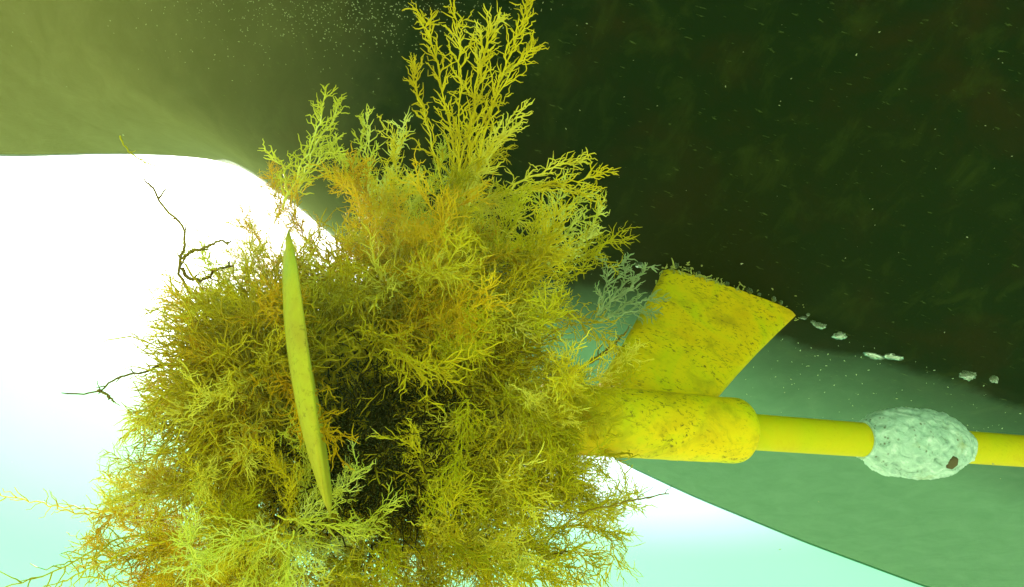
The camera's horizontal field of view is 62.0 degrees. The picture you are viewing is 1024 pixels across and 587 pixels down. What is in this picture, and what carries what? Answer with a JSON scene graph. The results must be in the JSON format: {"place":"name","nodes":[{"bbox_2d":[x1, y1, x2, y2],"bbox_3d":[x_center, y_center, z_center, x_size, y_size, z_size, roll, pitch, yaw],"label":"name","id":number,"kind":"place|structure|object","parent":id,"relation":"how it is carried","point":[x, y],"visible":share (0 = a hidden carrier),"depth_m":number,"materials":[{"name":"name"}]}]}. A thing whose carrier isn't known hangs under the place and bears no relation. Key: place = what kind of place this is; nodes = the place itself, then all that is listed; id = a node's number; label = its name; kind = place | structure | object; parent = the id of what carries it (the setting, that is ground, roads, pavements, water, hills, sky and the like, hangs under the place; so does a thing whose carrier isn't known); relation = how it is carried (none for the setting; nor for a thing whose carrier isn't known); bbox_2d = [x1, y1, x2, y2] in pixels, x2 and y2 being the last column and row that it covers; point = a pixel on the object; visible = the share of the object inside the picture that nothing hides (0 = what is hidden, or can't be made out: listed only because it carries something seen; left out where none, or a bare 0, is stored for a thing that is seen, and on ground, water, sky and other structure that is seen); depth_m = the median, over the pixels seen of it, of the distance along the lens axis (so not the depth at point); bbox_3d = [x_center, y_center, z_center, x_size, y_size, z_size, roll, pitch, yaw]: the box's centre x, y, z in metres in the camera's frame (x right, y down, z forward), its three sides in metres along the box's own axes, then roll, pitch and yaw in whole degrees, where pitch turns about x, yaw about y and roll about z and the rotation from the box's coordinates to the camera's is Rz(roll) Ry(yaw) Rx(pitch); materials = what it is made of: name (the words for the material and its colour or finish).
{"place":"outdoors","nodes":[
{"label":"outdoors","id":0,"kind":"place"},
{"bbox_2d":[0,154,747,521],"label":"sky","id":1,"kind":"structure","parent":0,"point":[75,263],"materials":[{"name":"white"}]},
{"bbox_2d":[0,313,927,586],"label":"water surface","id":2,"kind":"object","parent":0,"point":[54,439],"visible":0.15,"depth_m":1.88,"materials":[{"name":"white liquid"}]},
{"bbox_2d":[0,0,1023,586],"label":"boat","id":3,"kind":"object","parent":2,"relation":"on","point":[758,130],"visible":0.84,"depth_m":0.97,"materials":[{"name":"paint"}]},
{"bbox_2d":[0,522,208,586],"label":"seaweed strand","id":4,"kind":"object","parent":3,"relation":"attached to","point":[100,561],"visible":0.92,"depth_m":0.66},
{"bbox_2d":[61,364,172,405],"bbox_3d":[-0.303,0.072,0.719,0.149,0.038,0.020,-6,-52,13],"label":"seaweed strand","id":5,"kind":"object","parent":3,"relation":"attached to","point":[99,390],"visible":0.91,"depth_m":0.72},
{"bbox_2d":[119,136,171,169],"bbox_3d":[-0.389,-0.146,0.902,0.063,0.019,0.011,22,-51,-10],"label":"seaweed strand","id":6,"kind":"object","parent":3,"relation":"attached to","point":[131,153],"visible":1,"depth_m":0.90},
{"bbox_2d":[126,305,201,353],"bbox_3d":[-0.289,0.030,0.722,0.073,0.033,0.036,7,-50,3],"label":"seaweed strand","id":7,"kind":"object","parent":3,"relation":"attached to","point":[156,342],"visible":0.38,"depth_m":0.72},
{"bbox_2d":[65,369,362,586],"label":"seaweed clump","id":8,"kind":"object","parent":3,"relation":"attached to","point":[139,494],"visible":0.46,"depth_m":0.66,"materials":[{"name":"green plant"}]},
{"bbox_2d":[0,487,208,533],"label":"seaweed strand","id":9,"kind":"object","parent":8,"relation":"attached to","point":[70,506],"visible":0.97,"depth_m":0.66},
{"bbox_2d":[113,230,361,509],"bbox_3d":[-0.220,0.074,0.698,0.214,0.238,0.276,18,-51,-7],"label":"seaweed clump","id":10,"kind":"object","parent":3,"relation":"attached to","point":[245,311],"visible":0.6,"depth_m":0.66,"materials":[{"name":"plant"}]},
{"bbox_2d":[59,440,485,586],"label":"seaweed clump","id":11,"kind":"object","parent":3,"relation":"attached to","point":[343,568],"visible":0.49,"depth_m":0.66,"materials":[{"name":"green plant"}]},
{"bbox_2d":[155,406,416,586],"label":"seaweed clump","id":12,"kind":"object","parent":3,"relation":"attached to","point":[294,537],"visible":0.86,"depth_m":0.61,"materials":[{"name":"green plant"}]},
{"bbox_2d":[257,84,349,210],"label":"seaweed","id":13,"kind":"object","parent":3,"relation":"in","point":[309,155],"visible":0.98,"depth_m":0.82,"materials":[{"name":"plant"}]},
{"bbox_2d":[109,0,587,91],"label":"fine bubbles","id":14,"kind":"object","parent":3,"relation":"in","point":[344,24],"visible":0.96,"depth_m":0.92},
{"bbox_2d":[100,0,598,586],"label":"seaweed","id":15,"kind":"object","parent":3,"relation":"attached to","point":[318,353],"depth_m":0.71,"materials":[{"name":"plant"}]},
{"bbox_2d":[143,178,233,319],"bbox_3d":[-0.285,-0.038,0.739,0.117,0.075,0.048,30,-53,-16],"label":"seaweed strand","id":16,"kind":"object","parent":15,"relation":"attached to","point":[180,263],"visible":0.83,"depth_m":0.74},
{"bbox_2d":[129,198,319,326],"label":"seaweed clump","id":17,"kind":"object","parent":15,"relation":"on","point":[203,258],"visible":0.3,"depth_m":0.78,"materials":[{"name":"plant"}]},
{"bbox_2d":[206,157,329,293],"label":"seaweed clump","id":18,"kind":"object","parent":15,"relation":"on","point":[277,197],"visible":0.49,"depth_m":0.83,"materials":[{"name":"plant"}]},
{"bbox_2d":[354,157,639,466],"bbox_3d":[-0.008,0.013,0.780,0.250,0.244,0.246,4,-50,5],"label":"seaweed clump","id":19,"kind":"object","parent":15,"relation":"on","point":[534,269],"visible":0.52,"depth_m":0.76,"materials":[{"name":"plant"}]},
{"bbox_2d":[520,169,609,277],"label":"seaweed","id":20,"kind":"object","parent":19,"relation":"on","point":[591,234],"visible":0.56,"depth_m":0.86,"materials":[{"name":"plant"}]},
{"bbox_2d":[313,104,425,206],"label":"seaweed","id":21,"kind":"object","parent":3,"relation":"in","point":[363,124],"visible":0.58,"depth_m":0.83,"materials":[{"name":"plant"}]},
{"bbox_2d":[237,316,511,573],"bbox_3d":[-0.115,0.126,0.733,0.249,0.253,0.234,18,-51,-7],"label":"seaweed","id":22,"kind":"object","parent":3,"relation":"attached to","point":[384,422],"visible":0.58,"depth_m":0.67,"materials":[{"name":"green plant"}]},
{"bbox_2d":[252,114,565,350],"bbox_3d":[-0.107,-0.036,0.762,0.314,0.230,0.201,-1,-51,9],"label":"seaweed clump","id":23,"kind":"object","parent":3,"relation":"attached to","point":[405,230],"visible":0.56,"depth_m":0.74,"materials":[{"name":"plant"}]},
{"bbox_2d":[318,130,533,272],"bbox_3d":[-0.085,-0.090,0.932,0.216,0.173,0.200,2,-50,6],"label":"seaweed clump","id":24,"kind":"object","parent":3,"relation":"attached to","point":[419,199],"visible":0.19,"depth_m":0.89,"materials":[{"name":"plant"}]},
{"bbox_2d":[316,145,549,412],"bbox_3d":[-0.109,0.049,0.752,0.318,0.251,0.223,-29,-60,28],"label":"seaweed clump","id":25,"kind":"object","parent":3,"relation":"attached to","point":[424,277],"visible":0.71,"depth_m":0.70,"materials":[{"name":"plant"}]},
{"bbox_2d":[245,395,622,586],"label":"seaweed clump","id":26,"kind":"object","parent":3,"relation":"attached to","point":[477,551],"visible":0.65,"depth_m":0.68,"materials":[{"name":"green plant"}]},
{"bbox_2d":[489,487,670,585],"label":"seaweed strand","id":27,"kind":"object","parent":26,"relation":"attached to","point":[596,508],"visible":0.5,"depth_m":0.72},
{"bbox_2d":[302,287,641,554],"bbox_3d":[-0.028,0.117,0.708,0.286,0.210,0.250,4,-50,5],"label":"seaweed clump","id":28,"kind":"object","parent":3,"relation":"attached to","point":[529,402],"visible":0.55,"depth_m":0.68,"materials":[{"name":"plant"}]},
{"bbox_2d":[523,428,611,502],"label":"seaweed clump","id":29,"kind":"object","parent":28,"relation":"on","point":[594,438],"visible":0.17,"depth_m":0.78,"materials":[{"name":"plant"}]},
{"bbox_2d":[413,403,657,586],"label":"seaweed clump","id":30,"kind":"object","parent":3,"relation":"attached to","point":[604,525],"visible":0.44,"depth_m":0.75,"materials":[{"name":"green plant"}]},
{"bbox_2d":[465,148,620,234],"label":"seaweed","id":31,"kind":"object","parent":3,"relation":"in","point":[549,184],"visible":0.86,"depth_m":0.82,"materials":[{"name":"plant"}]},
{"bbox_2d":[453,311,654,524],"bbox_3d":[0.022,0.102,0.769,0.212,0.199,0.223,-1,-51,9],"label":"seaweed clump","id":32,"kind":"object","parent":3,"relation":"attached to","point":[600,419],"visible":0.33,"depth_m":0.76,"materials":[{"name":"plant"}]},
{"bbox_2d":[578,325,629,369],"bbox_3d":[0.080,0.070,0.849,0.093,0.057,0.020,-21,-57,23],"label":"seaweed strand","id":33,"kind":"object","parent":3,"relation":"attached to","point":[625,332],"visible":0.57,"depth_m":0.85},
{"bbox_2d":[593,252,670,329],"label":"seaweed","id":34,"kind":"object","parent":3,"relation":"attached to","point":[602,307],"visible":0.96,"depth_m":0.93,"materials":[{"name":"green plant"}]},
{"bbox_2d":[635,262,642,267],"bbox_3d":[0.155,-0.035,1.042,0.012,0.005,0.010,18,-51,-7],"label":"air bubble","id":35,"kind":"object","parent":3,"relation":"attached to","point":[637,264],"visible":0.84,"depth_m":1.04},
{"bbox_2d":[655,258,803,320],"bbox_3d":[0.276,-0.004,1.057,0.201,0.040,0.064,18,-51,-7],"label":"growth fringe","id":36,"kind":"object","parent":3,"relation":"on","point":[700,276],"visible":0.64,"depth_m":1.04,"materials":[{"name":"green plant"}]},
{"bbox_2d":[747,287,752,294],"bbox_3d":[0.293,-0.003,1.050,0.009,0.004,0.010,18,-51,-7],"label":"air bubble","id":37,"kind":"object","parent":3,"relation":"attached to","point":[749,291],"visible":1,"depth_m":1.05,"materials":[{"name":"green"}]},
{"bbox_2d":[812,322,826,328],"bbox_3d":[0.387,0.040,1.073,0.019,0.001,0.011,18,-51,-7],"label":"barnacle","id":38,"kind":"object","parent":3,"relation":"attached to","point":[819,325],"visible":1,"depth_m":1.07},
{"bbox_2d":[832,331,846,339],"bbox_3d":[0.416,0.054,1.081,0.018,0.004,0.016,18,-51,-7],"label":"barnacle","id":39,"kind":"object","parent":3,"relation":"attached to","point":[840,335],"visible":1,"depth_m":1.08},
{"bbox_2d":[863,352,884,359],"bbox_3d":[0.468,0.081,1.104,0.031,0.006,0.015,18,-51,-7],"label":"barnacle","id":40,"kind":"object","parent":3,"relation":"attached to","point":[874,356],"visible":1,"depth_m":1.10},
{"bbox_2d":[745,339,1020,431],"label":"pale growth flecks","id":41,"kind":"object","parent":3,"relation":"attached to","point":[873,393],"visible":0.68,"depth_m":1.16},
{"bbox_2d":[884,353,903,360],"bbox_3d":[0.491,0.082,1.097,0.026,0.005,0.016,18,-51,-7],"label":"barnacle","id":42,"kind":"object","parent":3,"relation":"attached to","point":[891,356],"visible":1,"depth_m":1.10},
{"bbox_2d":[959,370,976,380],"bbox_3d":[0.588,0.106,1.099,0.024,0.002,0.017,18,-51,-7],"label":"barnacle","id":43,"kind":"object","parent":3,"relation":"attached to","point":[967,375],"visible":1,"depth_m":1.10},
{"bbox_2d":[989,375,998,382],"bbox_3d":[0.622,0.111,1.098,0.015,0.001,0.013,18,-51,-7],"label":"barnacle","id":44,"kind":"object","parent":3,"relation":"attached to","point":[993,378],"visible":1,"depth_m":1.10},
{"bbox_2d":[11,33,1000,578],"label":"drifting particles","id":45,"kind":"object","parent":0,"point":[263,329],"visible":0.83,"depth_m":0.46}
]}

